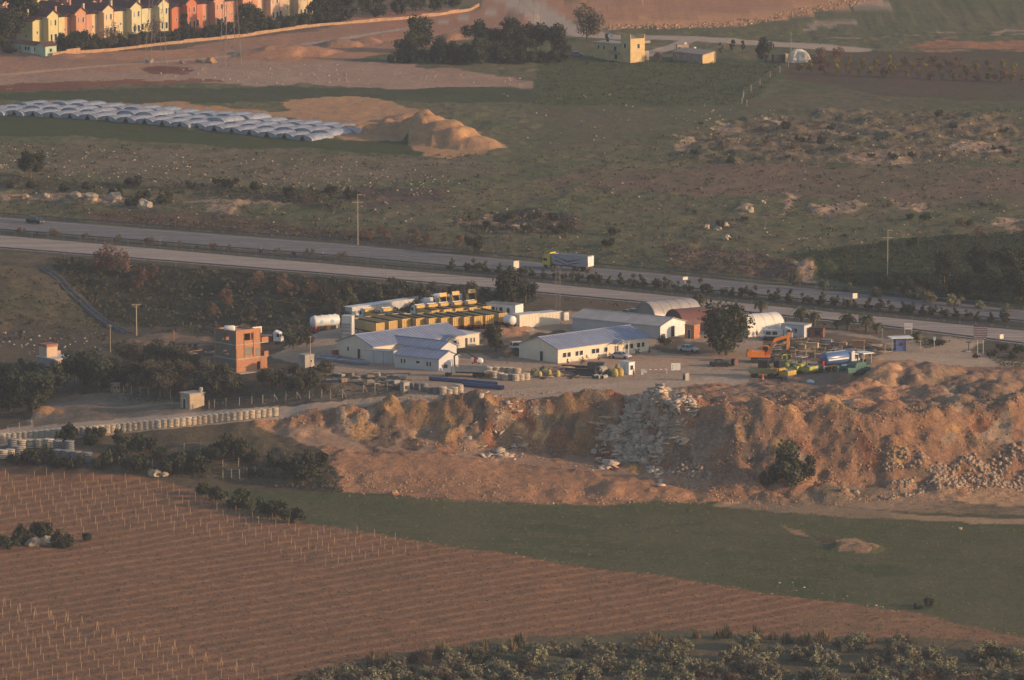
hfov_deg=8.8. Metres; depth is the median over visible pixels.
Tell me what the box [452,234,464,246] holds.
bare shrub
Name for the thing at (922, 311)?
median shrub
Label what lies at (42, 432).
concrete slab stack
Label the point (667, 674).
grey green shrub
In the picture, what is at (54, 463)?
bush
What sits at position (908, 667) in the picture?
grey green shrub
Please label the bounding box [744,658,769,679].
dry shrub
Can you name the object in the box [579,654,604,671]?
grey green shrub
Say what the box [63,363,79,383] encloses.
evergreen tree
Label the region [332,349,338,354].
compressor
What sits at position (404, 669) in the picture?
grey green shrub
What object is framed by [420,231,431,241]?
bare shrub
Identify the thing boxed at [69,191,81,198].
boulder
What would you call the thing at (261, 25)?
bush
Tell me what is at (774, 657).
grey green shrub
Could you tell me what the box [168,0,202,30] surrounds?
terraced house
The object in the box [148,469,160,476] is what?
boulder
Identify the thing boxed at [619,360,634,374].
guard cabin
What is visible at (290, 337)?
olive tree
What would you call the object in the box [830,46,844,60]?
bare shrub
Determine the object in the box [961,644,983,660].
grey green shrub
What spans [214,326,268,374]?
brick building
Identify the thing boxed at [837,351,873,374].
asphalt paver
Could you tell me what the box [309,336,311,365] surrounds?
utility pole
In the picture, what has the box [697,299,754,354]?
broadleaf tree
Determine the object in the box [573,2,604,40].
poplar tree
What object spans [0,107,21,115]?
plastic tunnel
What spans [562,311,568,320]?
equipment cabinet
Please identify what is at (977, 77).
bare shrub
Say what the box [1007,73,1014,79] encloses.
orchard tree
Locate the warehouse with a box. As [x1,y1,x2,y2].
[570,308,685,338]
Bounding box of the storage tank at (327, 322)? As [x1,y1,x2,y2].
[310,313,339,331]
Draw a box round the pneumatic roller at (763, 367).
[748,358,777,378]
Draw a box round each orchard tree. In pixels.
[795,63,804,73]
[806,63,813,71]
[834,64,839,72]
[860,60,866,67]
[867,66,872,74]
[873,58,879,69]
[888,64,895,77]
[916,69,920,78]
[936,62,943,70]
[985,72,992,79]
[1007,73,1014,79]
[1011,63,1017,71]
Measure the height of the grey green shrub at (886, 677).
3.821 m
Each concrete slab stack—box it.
[0,433,5,441]
[0,449,7,458]
[5,432,10,441]
[6,448,14,456]
[8,438,17,447]
[10,432,16,437]
[13,445,22,454]
[16,431,22,438]
[17,439,26,448]
[22,431,28,438]
[26,438,34,448]
[27,430,34,438]
[33,430,39,438]
[35,438,43,448]
[39,429,45,438]
[44,438,53,447]
[45,429,51,437]
[51,428,56,437]
[52,439,62,450]
[54,449,62,460]
[62,449,71,458]
[64,440,73,450]
[72,450,81,460]
[80,426,85,435]
[82,452,92,462]
[103,424,110,432]
[109,423,115,432]
[114,423,121,431]
[120,422,127,431]
[126,422,133,430]
[132,421,138,430]
[137,421,144,429]
[143,420,150,429]
[149,420,155,428]
[155,419,162,428]
[161,418,167,427]
[167,418,173,426]
[172,417,179,426]
[178,417,185,425]
[184,416,191,425]
[190,416,196,424]
[195,415,202,423]
[201,414,208,423]
[207,414,214,422]
[213,413,219,422]
[219,412,225,421]
[224,412,231,420]
[230,411,237,420]
[236,411,243,419]
[242,410,248,419]
[248,409,254,418]
[253,409,260,417]
[259,408,266,417]
[265,407,272,416]
[271,407,278,415]
[414,382,420,389]
[420,382,427,391]
[427,387,432,392]
[432,386,439,393]
[439,386,446,394]
[446,388,452,393]
[451,386,457,393]
[456,384,463,392]
[490,371,496,377]
[493,366,499,371]
[496,372,503,379]
[500,366,507,372]
[502,373,507,380]
[507,367,513,373]
[507,373,512,380]
[512,374,519,380]
[514,367,520,373]
[518,373,524,380]
[523,373,529,379]
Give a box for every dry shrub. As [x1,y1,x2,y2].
[15,227,25,232]
[49,228,59,235]
[81,232,88,237]
[113,234,123,240]
[129,33,146,45]
[144,236,153,242]
[171,379,186,390]
[208,243,217,249]
[288,673,311,679]
[300,190,315,201]
[303,248,314,256]
[304,669,328,679]
[335,251,346,258]
[344,660,361,668]
[355,669,372,679]
[372,654,391,671]
[388,655,407,666]
[410,648,432,664]
[430,666,453,679]
[448,656,472,672]
[470,645,486,657]
[630,633,651,648]
[653,51,661,61]
[659,636,680,654]
[697,673,712,679]
[715,669,738,679]
[716,139,728,148]
[730,671,744,679]
[731,653,749,662]
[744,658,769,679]
[757,125,767,132]
[762,136,770,145]
[805,636,823,648]
[851,675,864,679]
[863,652,883,668]
[889,667,899,675]
[910,664,937,679]
[955,216,965,225]
[958,672,979,679]
[972,228,983,237]
[1017,669,1023,679]
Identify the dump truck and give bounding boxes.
[358,307,382,317]
[376,307,406,313]
[409,303,439,312]
[418,293,446,303]
[426,302,451,311]
[433,291,459,302]
[438,301,463,310]
[447,289,476,301]
[450,300,477,310]
[463,299,490,308]
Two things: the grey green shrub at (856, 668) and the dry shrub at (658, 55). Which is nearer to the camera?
the grey green shrub at (856, 668)
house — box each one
[0,0,8,7]
[17,7,64,42]
[37,342,68,369]
[38,0,65,8]
[48,0,67,3]
[54,4,91,36]
[66,0,99,5]
[82,2,119,37]
[98,0,112,3]
[110,0,146,34]
[137,0,170,31]
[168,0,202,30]
[197,0,229,26]
[225,0,257,23]
[258,0,284,20]
[285,0,312,15]
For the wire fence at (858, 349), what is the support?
on the ground at (386, 108)
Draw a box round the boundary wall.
[52,3,478,54]
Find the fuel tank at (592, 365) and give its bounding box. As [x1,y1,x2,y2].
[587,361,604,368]
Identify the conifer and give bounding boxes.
[180,12,189,29]
[307,366,319,395]
[729,40,735,52]
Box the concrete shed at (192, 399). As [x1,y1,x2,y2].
[179,387,205,408]
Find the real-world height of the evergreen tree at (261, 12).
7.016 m
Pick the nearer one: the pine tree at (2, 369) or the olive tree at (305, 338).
the pine tree at (2, 369)
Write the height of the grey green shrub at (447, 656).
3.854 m
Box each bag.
[612,368,617,376]
[617,367,623,375]
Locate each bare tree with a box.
[98,19,119,47]
[124,343,142,361]
[129,338,143,363]
[140,15,162,42]
[154,375,173,398]
[176,341,188,350]
[179,359,193,382]
[503,346,514,360]
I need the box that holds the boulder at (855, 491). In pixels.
[852,489,859,493]
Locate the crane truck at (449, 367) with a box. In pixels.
[442,351,492,377]
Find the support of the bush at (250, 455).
on the ground at (386, 108)
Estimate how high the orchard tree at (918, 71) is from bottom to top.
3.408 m
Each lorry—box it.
[261,330,283,344]
[764,326,792,340]
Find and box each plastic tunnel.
[0,104,20,107]
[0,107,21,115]
[7,107,42,115]
[8,104,39,108]
[13,100,48,104]
[25,103,60,109]
[26,109,61,116]
[34,100,62,104]
[43,110,79,117]
[45,104,78,109]
[52,99,87,104]
[61,111,98,118]
[62,105,99,111]
[72,101,107,105]
[79,112,116,120]
[81,107,118,111]
[95,102,124,107]
[99,109,131,113]
[99,113,135,121]
[115,104,141,108]
[116,114,154,122]
[117,108,154,114]
[124,104,160,109]
[135,109,174,115]
[135,116,172,124]
[151,106,180,110]
[153,117,190,125]
[155,112,191,117]
[171,119,208,127]
[172,108,198,112]
[174,114,207,118]
[186,110,216,114]
[191,115,221,120]
[191,121,224,128]
[201,110,232,115]
[204,123,242,131]
[208,115,245,122]
[217,111,250,115]
[222,125,259,133]
[224,119,261,123]
[239,127,276,135]
[241,112,271,119]
[242,121,279,125]
[257,117,287,121]
[257,129,295,137]
[259,123,295,127]
[276,119,303,122]
[276,131,312,138]
[277,124,313,129]
[288,119,321,124]
[292,132,333,140]
[294,125,331,131]
[309,121,339,125]
[312,127,351,135]
[325,123,355,127]
[348,125,365,133]
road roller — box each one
[767,359,795,377]
[773,354,800,372]
[790,355,817,373]
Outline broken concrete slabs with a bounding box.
[467,383,701,486]
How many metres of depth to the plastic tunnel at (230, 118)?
1779.48 m
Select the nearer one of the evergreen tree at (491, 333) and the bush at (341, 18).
the evergreen tree at (491, 333)
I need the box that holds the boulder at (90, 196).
[83,192,98,200]
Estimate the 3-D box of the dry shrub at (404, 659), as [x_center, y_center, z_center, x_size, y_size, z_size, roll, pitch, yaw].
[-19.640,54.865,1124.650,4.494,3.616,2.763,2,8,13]
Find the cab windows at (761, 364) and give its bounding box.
[758,361,768,367]
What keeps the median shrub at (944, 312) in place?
on the ground at (386, 108)
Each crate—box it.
[798,344,805,349]
[806,342,818,348]
[821,339,831,342]
[838,342,846,345]
[852,340,864,347]
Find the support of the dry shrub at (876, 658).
on the ground at (386, 108)
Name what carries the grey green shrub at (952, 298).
on the ground at (386, 108)
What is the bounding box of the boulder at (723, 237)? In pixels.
[720,234,730,239]
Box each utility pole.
[132,303,140,335]
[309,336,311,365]
[352,193,361,244]
[882,229,892,274]
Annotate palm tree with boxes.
[693,293,706,305]
[753,300,769,311]
[788,274,798,284]
[791,306,809,322]
[808,311,821,325]
[817,279,829,290]
[833,320,842,329]
[838,313,856,329]
[857,314,876,331]
[871,322,884,333]
[912,331,923,342]
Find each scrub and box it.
[0,107,1023,479]
[49,256,524,338]
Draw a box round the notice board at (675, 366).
[671,363,679,372]
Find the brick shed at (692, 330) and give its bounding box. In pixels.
[684,323,699,338]
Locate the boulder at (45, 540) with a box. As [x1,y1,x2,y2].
[39,535,51,544]
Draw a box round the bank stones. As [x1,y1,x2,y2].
[608,0,868,28]
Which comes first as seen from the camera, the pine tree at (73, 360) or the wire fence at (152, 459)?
the wire fence at (152, 459)
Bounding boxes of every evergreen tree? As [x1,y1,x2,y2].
[0,0,42,33]
[0,7,24,39]
[15,149,46,177]
[54,33,69,49]
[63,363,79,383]
[68,29,91,49]
[234,2,260,24]
[252,8,266,22]
[305,0,332,17]
[323,0,343,16]
[340,0,354,8]
[355,0,373,14]
[373,0,384,7]
[391,33,418,56]
[404,0,425,11]
[404,13,433,49]
[428,36,448,63]
[437,40,460,64]
[455,41,473,63]
[460,17,491,47]
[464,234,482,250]
[471,36,490,63]
[478,27,504,48]
[482,324,503,351]
[491,267,524,301]
[493,17,527,47]
[493,39,514,63]
[512,32,538,58]
[516,279,538,304]
[523,21,549,50]
[533,22,567,49]
[553,44,571,59]
[754,36,773,61]
[896,275,915,296]
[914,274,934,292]
[933,248,958,282]
[947,273,970,298]
[965,241,1000,276]
[997,247,1023,274]
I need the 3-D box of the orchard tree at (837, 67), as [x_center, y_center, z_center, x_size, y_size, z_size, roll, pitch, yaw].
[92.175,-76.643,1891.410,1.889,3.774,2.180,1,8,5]
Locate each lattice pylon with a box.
[145,0,167,65]
[219,0,241,65]
[517,0,540,25]
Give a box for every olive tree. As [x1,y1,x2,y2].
[112,341,139,360]
[121,359,142,376]
[136,344,165,363]
[137,361,164,389]
[138,353,160,372]
[143,337,165,352]
[143,358,166,379]
[150,371,176,395]
[154,345,183,362]
[155,359,176,368]
[156,366,179,379]
[165,341,190,356]
[167,364,180,374]
[173,358,192,372]
[175,360,195,379]
[176,353,200,376]
[185,378,198,390]
[194,373,214,394]
[199,366,225,392]
[200,359,217,374]
[208,375,226,396]
[213,362,236,387]
[224,375,244,393]
[256,367,273,384]
[264,368,287,387]
[281,326,303,348]
[282,376,295,392]
[286,364,303,378]
[295,376,309,392]
[300,330,314,347]
[300,370,312,386]
[306,287,330,304]
[316,358,334,376]
[328,289,358,310]
[335,308,349,318]
[343,278,359,292]
[356,284,377,302]
[374,282,395,300]
[387,276,401,294]
[398,280,418,297]
[416,281,439,298]
[441,284,457,297]
[457,280,478,294]
[477,287,494,301]
[658,333,671,345]
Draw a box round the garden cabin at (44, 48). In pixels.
[10,39,57,56]
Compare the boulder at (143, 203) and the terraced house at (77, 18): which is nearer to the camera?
the boulder at (143, 203)
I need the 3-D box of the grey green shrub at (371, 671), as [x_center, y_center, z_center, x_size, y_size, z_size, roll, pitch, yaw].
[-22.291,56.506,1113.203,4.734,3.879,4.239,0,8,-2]
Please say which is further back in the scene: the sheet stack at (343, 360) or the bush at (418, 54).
the bush at (418, 54)
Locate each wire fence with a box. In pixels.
[35,442,205,467]
[123,386,170,398]
[211,390,321,407]
[222,453,266,478]
[330,382,387,398]
[742,62,788,106]
[795,340,920,355]
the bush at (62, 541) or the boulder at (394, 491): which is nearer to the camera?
the bush at (62, 541)
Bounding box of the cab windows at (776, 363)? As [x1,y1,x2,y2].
[774,361,784,366]
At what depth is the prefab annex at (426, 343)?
1392.10 m
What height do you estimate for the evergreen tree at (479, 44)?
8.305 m
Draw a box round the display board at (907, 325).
[904,323,911,328]
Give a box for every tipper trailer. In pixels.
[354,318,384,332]
[364,316,397,329]
[377,313,410,327]
[392,313,424,325]
[407,313,437,324]
[416,312,449,322]
[430,312,461,328]
[439,311,472,329]
[450,311,482,329]
[462,310,493,328]
[474,308,506,325]
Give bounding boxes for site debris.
[140,337,892,388]
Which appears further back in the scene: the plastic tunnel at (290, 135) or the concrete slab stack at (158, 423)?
the plastic tunnel at (290, 135)
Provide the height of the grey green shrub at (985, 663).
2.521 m
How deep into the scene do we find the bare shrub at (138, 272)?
1519.74 m
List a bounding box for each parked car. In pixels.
[26,215,44,223]
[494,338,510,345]
[504,347,518,355]
[509,341,521,347]
[571,51,583,56]
[610,351,631,358]
[629,308,635,312]
[677,344,699,351]
[709,359,730,366]
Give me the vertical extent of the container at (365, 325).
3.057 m
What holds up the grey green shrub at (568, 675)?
on the ground at (386, 108)
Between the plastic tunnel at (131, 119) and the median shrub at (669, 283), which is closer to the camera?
the median shrub at (669, 283)
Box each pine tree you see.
[0,361,10,380]
[0,370,24,410]
[4,358,37,390]
[15,371,55,412]
[38,360,71,397]
[61,347,102,386]
[78,353,113,389]
[110,361,130,387]
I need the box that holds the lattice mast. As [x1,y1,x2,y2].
[552,263,562,321]
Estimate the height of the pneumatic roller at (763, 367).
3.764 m
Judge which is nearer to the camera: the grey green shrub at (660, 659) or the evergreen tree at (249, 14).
the grey green shrub at (660, 659)
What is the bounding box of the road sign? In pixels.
[514,261,518,267]
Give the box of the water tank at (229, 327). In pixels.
[224,325,234,330]
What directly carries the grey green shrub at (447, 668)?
on the ground at (386, 108)
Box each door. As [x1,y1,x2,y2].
[183,398,185,408]
[357,348,360,358]
[540,351,542,360]
[671,325,674,336]
[687,329,690,338]
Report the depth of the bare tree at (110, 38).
1957.08 m
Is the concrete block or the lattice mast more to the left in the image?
the lattice mast
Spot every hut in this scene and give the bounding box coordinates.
[110,382,120,392]
[676,42,688,49]
[887,335,912,350]
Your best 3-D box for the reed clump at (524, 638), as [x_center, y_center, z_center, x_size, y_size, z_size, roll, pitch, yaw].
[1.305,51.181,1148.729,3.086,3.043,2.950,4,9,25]
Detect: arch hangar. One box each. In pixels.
[635,298,700,315]
[665,306,721,330]
[743,312,783,336]
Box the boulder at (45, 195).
[41,193,49,197]
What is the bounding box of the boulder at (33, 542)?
[24,536,39,546]
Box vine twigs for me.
[0,472,1023,679]
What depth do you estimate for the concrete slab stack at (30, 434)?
1344.88 m
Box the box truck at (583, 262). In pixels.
[541,251,593,270]
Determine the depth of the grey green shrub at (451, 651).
1134.95 m
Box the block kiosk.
[298,353,314,367]
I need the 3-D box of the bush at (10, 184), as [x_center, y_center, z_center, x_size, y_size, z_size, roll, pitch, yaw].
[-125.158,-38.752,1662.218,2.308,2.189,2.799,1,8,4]
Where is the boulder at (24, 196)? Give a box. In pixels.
[21,193,28,198]
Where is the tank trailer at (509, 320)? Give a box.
[503,315,515,326]
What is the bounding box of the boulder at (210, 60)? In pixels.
[205,57,216,62]
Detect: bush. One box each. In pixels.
[0,532,22,549]
[2,40,16,52]
[5,180,13,187]
[5,453,22,465]
[10,523,36,544]
[20,449,35,461]
[25,180,39,188]
[26,444,51,465]
[30,520,53,537]
[48,452,68,468]
[50,528,76,548]
[55,422,78,440]
[56,40,64,50]
[58,184,69,190]
[63,452,84,469]
[81,181,94,189]
[82,432,100,445]
[82,532,91,540]
[84,426,106,437]
[86,40,100,49]
[87,33,103,43]
[90,33,108,48]
[91,457,111,469]
[98,441,130,464]
[104,31,124,47]
[107,184,123,194]
[110,33,125,46]
[111,428,139,450]
[114,38,132,46]
[120,452,150,471]
[124,174,141,186]
[124,192,141,206]
[127,32,148,44]
[130,433,157,451]
[137,190,150,198]
[138,30,150,43]
[147,30,161,43]
[151,446,167,459]
[155,31,168,42]
[155,188,172,203]
[159,459,185,474]
[163,31,180,41]
[167,31,179,40]
[169,448,204,471]
[172,27,186,39]
[175,30,190,40]
[185,179,197,188]
[188,458,211,472]
[189,26,194,38]
[191,27,207,38]
[194,481,214,495]
[199,442,227,459]
[203,25,222,37]
[207,24,223,33]
[208,485,228,500]
[210,430,248,455]
[211,178,219,183]
[217,18,233,26]
[218,21,233,34]
[220,176,239,187]
[222,22,235,35]
[226,486,252,509]
[230,26,247,33]
[234,20,249,31]
[234,442,260,461]
[240,22,256,30]
[245,462,264,477]
[249,181,262,190]
[253,18,268,30]
[255,15,274,23]
[255,496,273,513]
[265,19,281,29]
[266,18,278,29]
[266,450,287,466]
[266,500,287,517]
[275,15,291,27]
[279,14,298,26]
[279,507,306,523]
[280,15,295,26]
[280,459,304,472]
[282,186,296,197]
[287,449,320,481]
[295,12,311,24]
[306,15,314,23]
[308,13,325,23]
[308,186,319,195]
[315,10,334,22]
[315,450,328,464]
[323,184,337,192]
[326,13,339,21]
[335,12,346,21]
[340,6,358,18]
[343,186,360,198]
[369,3,387,16]
[387,48,406,63]
[390,0,406,14]
[396,44,417,63]
[400,665,416,674]
[414,48,427,60]
[423,49,436,61]
[428,0,442,10]
[437,51,451,63]
[441,670,470,679]
[443,0,462,7]
[450,51,468,62]
[465,650,491,665]
[469,54,479,63]
[483,221,491,227]
[484,654,498,663]
[487,47,497,61]
[499,49,516,63]
[502,211,515,219]
[514,662,530,675]
[518,51,536,62]
[519,223,531,230]
[527,210,539,219]
[529,49,547,61]
[543,53,555,62]
[547,212,556,220]
[548,48,571,62]
[551,228,562,234]
[558,222,572,229]
[601,237,614,245]
[608,227,619,234]
[715,219,724,226]
[726,155,734,163]
[758,471,777,485]
[767,438,805,487]
[781,122,790,128]
[794,134,805,141]
[798,454,815,476]
[816,135,825,143]
[826,124,834,129]
[847,135,856,140]
[887,151,897,157]
[906,213,914,219]
[906,237,917,245]
[913,603,922,609]
[919,213,931,219]
[923,597,933,606]
[934,110,943,115]
[935,339,944,345]
[949,122,957,128]
[963,219,973,225]
[978,649,999,660]
[983,644,997,655]
[986,349,997,356]
[995,343,1008,350]
[997,646,1006,657]
[1000,126,1008,132]
[1002,146,1011,153]
[1007,350,1017,358]
[1011,343,1023,352]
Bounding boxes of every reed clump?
[364,648,379,664]
[366,654,380,670]
[382,649,394,659]
[406,652,417,663]
[421,643,432,653]
[433,641,447,658]
[434,638,445,651]
[459,643,469,652]
[478,638,490,648]
[479,639,489,649]
[503,636,517,651]
[513,630,527,644]
[515,635,525,649]
[645,631,657,646]
[652,628,661,642]
[674,630,684,643]
[692,629,700,638]
[713,630,722,639]
[719,622,733,638]
[747,624,761,637]
[768,629,777,639]
[781,630,795,643]
[794,631,806,643]
[801,630,812,643]
[808,632,821,644]
[817,625,832,641]
[831,637,841,647]
[864,630,877,644]
[904,633,912,644]
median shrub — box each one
[445,258,455,269]
[463,262,470,270]
[471,258,483,271]
[481,261,490,272]
[494,263,502,272]
[518,266,528,275]
[528,267,535,276]
[540,269,546,277]
[551,268,560,278]
[569,266,583,280]
[585,269,594,281]
[591,272,602,282]
[605,275,611,283]
[616,272,626,284]
[626,273,638,285]
[637,274,646,286]
[651,278,661,287]
[659,276,672,288]
[671,281,680,290]
[682,280,693,291]
[697,277,709,292]
[706,283,714,293]
[719,287,727,294]
[727,287,734,295]
[738,285,748,296]
[746,285,758,297]
[771,287,780,299]
[784,289,794,300]
[800,293,806,302]
[805,295,813,303]
[815,291,826,304]
[829,295,839,305]
[842,298,850,306]
[852,299,858,307]
[863,297,872,309]
[874,298,885,310]
[886,300,894,311]
[900,301,906,312]
[905,302,915,313]
[918,303,926,314]
[927,304,937,315]
[939,307,949,316]
[952,307,959,317]
[964,309,973,318]
[973,311,980,319]
[987,312,994,320]
[999,311,1009,321]
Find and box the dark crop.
[787,229,1023,303]
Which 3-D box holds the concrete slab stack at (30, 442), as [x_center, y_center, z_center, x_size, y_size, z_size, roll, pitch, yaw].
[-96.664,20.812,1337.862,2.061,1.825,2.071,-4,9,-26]
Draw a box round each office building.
[335,322,480,359]
[517,324,650,363]
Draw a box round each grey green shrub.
[317,664,340,677]
[318,666,334,678]
[332,667,354,679]
[340,662,362,673]
[349,669,362,677]
[366,666,391,679]
[378,657,405,671]
[388,666,412,679]
[391,661,407,673]
[404,675,414,679]
[417,664,434,677]
[434,665,461,677]
[436,658,452,669]
[439,652,464,669]
[444,646,460,657]
[461,662,483,677]
[464,673,479,679]
[470,645,489,656]
[476,656,504,673]
[478,669,500,679]
[486,672,499,679]
[489,643,508,654]
[495,659,509,671]
[496,665,517,678]
[502,669,523,679]
[506,671,524,679]
[507,664,527,674]
[510,674,523,679]
[511,653,524,667]
[515,651,539,668]
[525,639,551,659]
[534,661,550,672]
[542,668,556,676]
[543,639,558,650]
[545,664,572,678]
[552,658,577,672]
[554,642,577,656]
[554,672,575,679]
[555,675,571,679]
[568,646,582,656]
[569,660,598,677]
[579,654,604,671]
[581,635,598,648]
[581,662,601,675]
[582,673,603,679]
[583,643,604,656]
[583,669,602,678]
[592,646,616,661]
[600,641,616,651]
[600,654,613,670]
[612,660,630,669]
[614,670,636,679]
[615,657,634,675]
[616,642,630,652]
[620,674,633,679]
[626,644,645,657]
[631,659,653,673]
[634,641,642,649]
[634,670,647,679]
[634,674,643,679]
[636,654,651,665]
[651,652,665,662]
[651,662,671,677]
[652,640,672,656]
[653,638,678,657]
[656,656,670,664]
[660,668,683,679]
[664,646,689,666]
[665,650,683,666]
[669,663,686,674]
[673,669,695,679]
[674,658,699,668]
[678,644,688,653]
[680,661,704,675]
[681,638,694,649]
[681,656,699,666]
[696,657,722,677]
[704,660,726,676]
[717,648,742,662]
[724,641,752,658]
[728,659,750,672]
[732,649,745,659]
[734,632,748,643]
[735,631,760,649]
[742,656,765,668]
[743,652,767,662]
[749,661,769,678]
[758,661,781,677]
[760,650,779,662]
[763,674,780,679]
[767,643,784,654]
[768,667,780,677]
[773,663,788,675]
[781,672,799,679]
[784,671,799,679]
[785,647,803,660]
[788,645,802,659]
[797,667,812,679]
[801,641,823,655]
[803,645,828,658]
[803,649,827,666]
[810,667,837,679]
[812,666,835,679]
[813,668,833,679]
[814,650,841,666]
[825,668,839,679]
[840,642,854,651]
[842,282,851,290]
[842,632,856,644]
[845,630,869,649]
[848,659,869,672]
[861,670,884,679]
[862,659,879,673]
[866,646,882,658]
[869,287,882,296]
[876,671,897,679]
[880,666,898,676]
[883,642,899,656]
[884,633,906,648]
[885,644,905,659]
[890,653,912,668]
[895,670,920,679]
[897,642,923,655]
[897,645,916,659]
[899,661,921,671]
[900,661,917,673]
[907,286,925,299]
[911,655,923,664]
[916,661,928,669]
[917,665,937,676]
[920,290,936,302]
[920,646,936,656]
[925,650,940,658]
[927,655,950,675]
[929,644,944,652]
[941,655,959,664]
[941,663,958,677]
[946,293,964,306]
[947,660,958,667]
[948,663,973,677]
[953,672,968,679]
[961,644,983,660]
[974,300,985,308]
[975,666,996,676]
[977,640,992,653]
[978,659,995,669]
[979,656,997,665]
[983,638,998,646]
[991,673,1006,679]
[997,646,1023,663]
[998,656,1010,666]
[1000,303,1012,311]
[1000,664,1017,679]
[1011,649,1023,665]
[1011,676,1021,679]
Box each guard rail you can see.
[0,212,1023,306]
[0,229,1023,320]
[0,231,1023,327]
[0,247,1023,343]
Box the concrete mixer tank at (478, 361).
[471,357,482,363]
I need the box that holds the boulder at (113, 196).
[103,192,121,201]
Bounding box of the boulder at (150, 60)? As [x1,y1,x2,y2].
[146,58,152,62]
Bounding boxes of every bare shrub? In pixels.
[88,248,112,272]
[97,241,117,268]
[113,248,131,271]
[126,266,147,287]
[145,264,158,278]
[205,303,218,315]
[217,287,233,305]
[247,270,266,288]
[276,273,293,292]
[303,280,317,296]
[361,227,373,239]
[376,224,390,236]
[406,227,419,241]
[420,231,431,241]
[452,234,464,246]
[811,47,825,62]
[817,63,827,73]
[819,57,830,68]
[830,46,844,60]
[880,65,889,77]
[900,55,908,64]
[926,69,936,78]
[927,55,938,65]
[945,60,957,71]
[954,57,962,66]
[958,67,972,80]
[971,71,980,80]
[992,68,1008,81]
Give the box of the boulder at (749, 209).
[744,206,753,212]
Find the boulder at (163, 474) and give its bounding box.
[159,472,168,476]
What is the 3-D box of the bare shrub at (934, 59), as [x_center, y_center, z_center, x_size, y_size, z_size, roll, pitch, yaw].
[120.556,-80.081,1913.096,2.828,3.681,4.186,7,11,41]
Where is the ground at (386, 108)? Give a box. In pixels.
[0,0,1023,679]
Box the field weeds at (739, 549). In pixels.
[256,488,1023,621]
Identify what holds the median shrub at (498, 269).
on the ground at (386, 108)
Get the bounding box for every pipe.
[429,376,497,384]
[462,382,503,389]
[562,364,586,367]
[565,368,601,371]
[565,370,594,372]
[572,370,600,373]
[574,373,602,375]
[595,365,606,374]
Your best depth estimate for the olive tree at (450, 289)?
1480.38 m
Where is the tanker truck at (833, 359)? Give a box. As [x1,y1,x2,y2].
[818,349,860,371]
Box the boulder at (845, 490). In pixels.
[841,487,849,492]
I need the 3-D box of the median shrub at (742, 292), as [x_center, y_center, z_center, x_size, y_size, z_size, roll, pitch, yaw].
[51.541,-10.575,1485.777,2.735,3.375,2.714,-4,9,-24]
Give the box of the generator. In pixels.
[808,362,822,373]
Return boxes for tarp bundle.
[530,368,538,375]
[539,365,547,371]
[606,369,612,375]
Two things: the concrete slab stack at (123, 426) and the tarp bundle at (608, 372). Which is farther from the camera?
the tarp bundle at (608, 372)
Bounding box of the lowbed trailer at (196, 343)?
[173,330,213,347]
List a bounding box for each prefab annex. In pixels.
[393,345,459,371]
[394,335,458,352]
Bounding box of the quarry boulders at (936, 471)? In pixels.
[644,440,1023,499]
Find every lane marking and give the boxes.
[9,242,1006,335]
[49,227,928,306]
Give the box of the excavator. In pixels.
[746,332,790,362]
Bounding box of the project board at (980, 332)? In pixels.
[974,326,986,353]
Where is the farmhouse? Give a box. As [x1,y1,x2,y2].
[592,33,649,62]
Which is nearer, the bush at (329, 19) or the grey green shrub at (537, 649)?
the grey green shrub at (537, 649)
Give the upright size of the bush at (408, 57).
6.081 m
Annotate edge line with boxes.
[0,236,1019,331]
[1,218,1023,311]
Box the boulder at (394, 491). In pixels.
[390,489,398,494]
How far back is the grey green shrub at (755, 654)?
1131.65 m
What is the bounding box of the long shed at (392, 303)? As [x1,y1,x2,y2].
[343,293,449,315]
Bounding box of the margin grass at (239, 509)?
[199,492,1022,636]
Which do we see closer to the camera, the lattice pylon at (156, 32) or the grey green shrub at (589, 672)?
the grey green shrub at (589, 672)
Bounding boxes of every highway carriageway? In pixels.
[0,217,1023,321]
[0,235,1023,343]
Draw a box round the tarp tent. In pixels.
[772,49,810,62]
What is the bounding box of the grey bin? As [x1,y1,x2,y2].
[341,314,354,337]
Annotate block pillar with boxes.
[400,381,409,391]
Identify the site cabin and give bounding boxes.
[485,301,523,314]
[780,321,811,337]
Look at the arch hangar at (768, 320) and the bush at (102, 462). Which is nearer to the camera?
the bush at (102, 462)
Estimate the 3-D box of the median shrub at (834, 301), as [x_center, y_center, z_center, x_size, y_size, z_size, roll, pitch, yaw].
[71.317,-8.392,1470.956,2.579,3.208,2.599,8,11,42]
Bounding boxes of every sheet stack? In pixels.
[315,356,337,359]
[320,354,339,357]
[326,358,349,361]
[337,359,361,362]
[338,377,346,382]
[345,372,354,375]
[349,361,369,364]
[358,380,366,384]
[366,379,374,383]
[372,372,380,376]
[400,374,407,378]
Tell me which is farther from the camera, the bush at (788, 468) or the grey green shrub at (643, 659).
the bush at (788, 468)
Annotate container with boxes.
[365,348,396,363]
[511,311,538,326]
[534,310,559,325]
[810,326,824,337]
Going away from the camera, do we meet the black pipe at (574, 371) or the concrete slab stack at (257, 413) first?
the concrete slab stack at (257, 413)
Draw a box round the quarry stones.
[261,387,1023,509]
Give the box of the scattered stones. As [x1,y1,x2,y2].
[0,13,1023,608]
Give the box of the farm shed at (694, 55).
[672,47,715,63]
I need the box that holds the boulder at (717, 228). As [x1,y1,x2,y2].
[714,226,721,230]
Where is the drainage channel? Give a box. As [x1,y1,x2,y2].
[38,266,130,333]
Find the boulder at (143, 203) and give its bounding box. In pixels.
[137,198,152,207]
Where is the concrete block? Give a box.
[683,373,688,380]

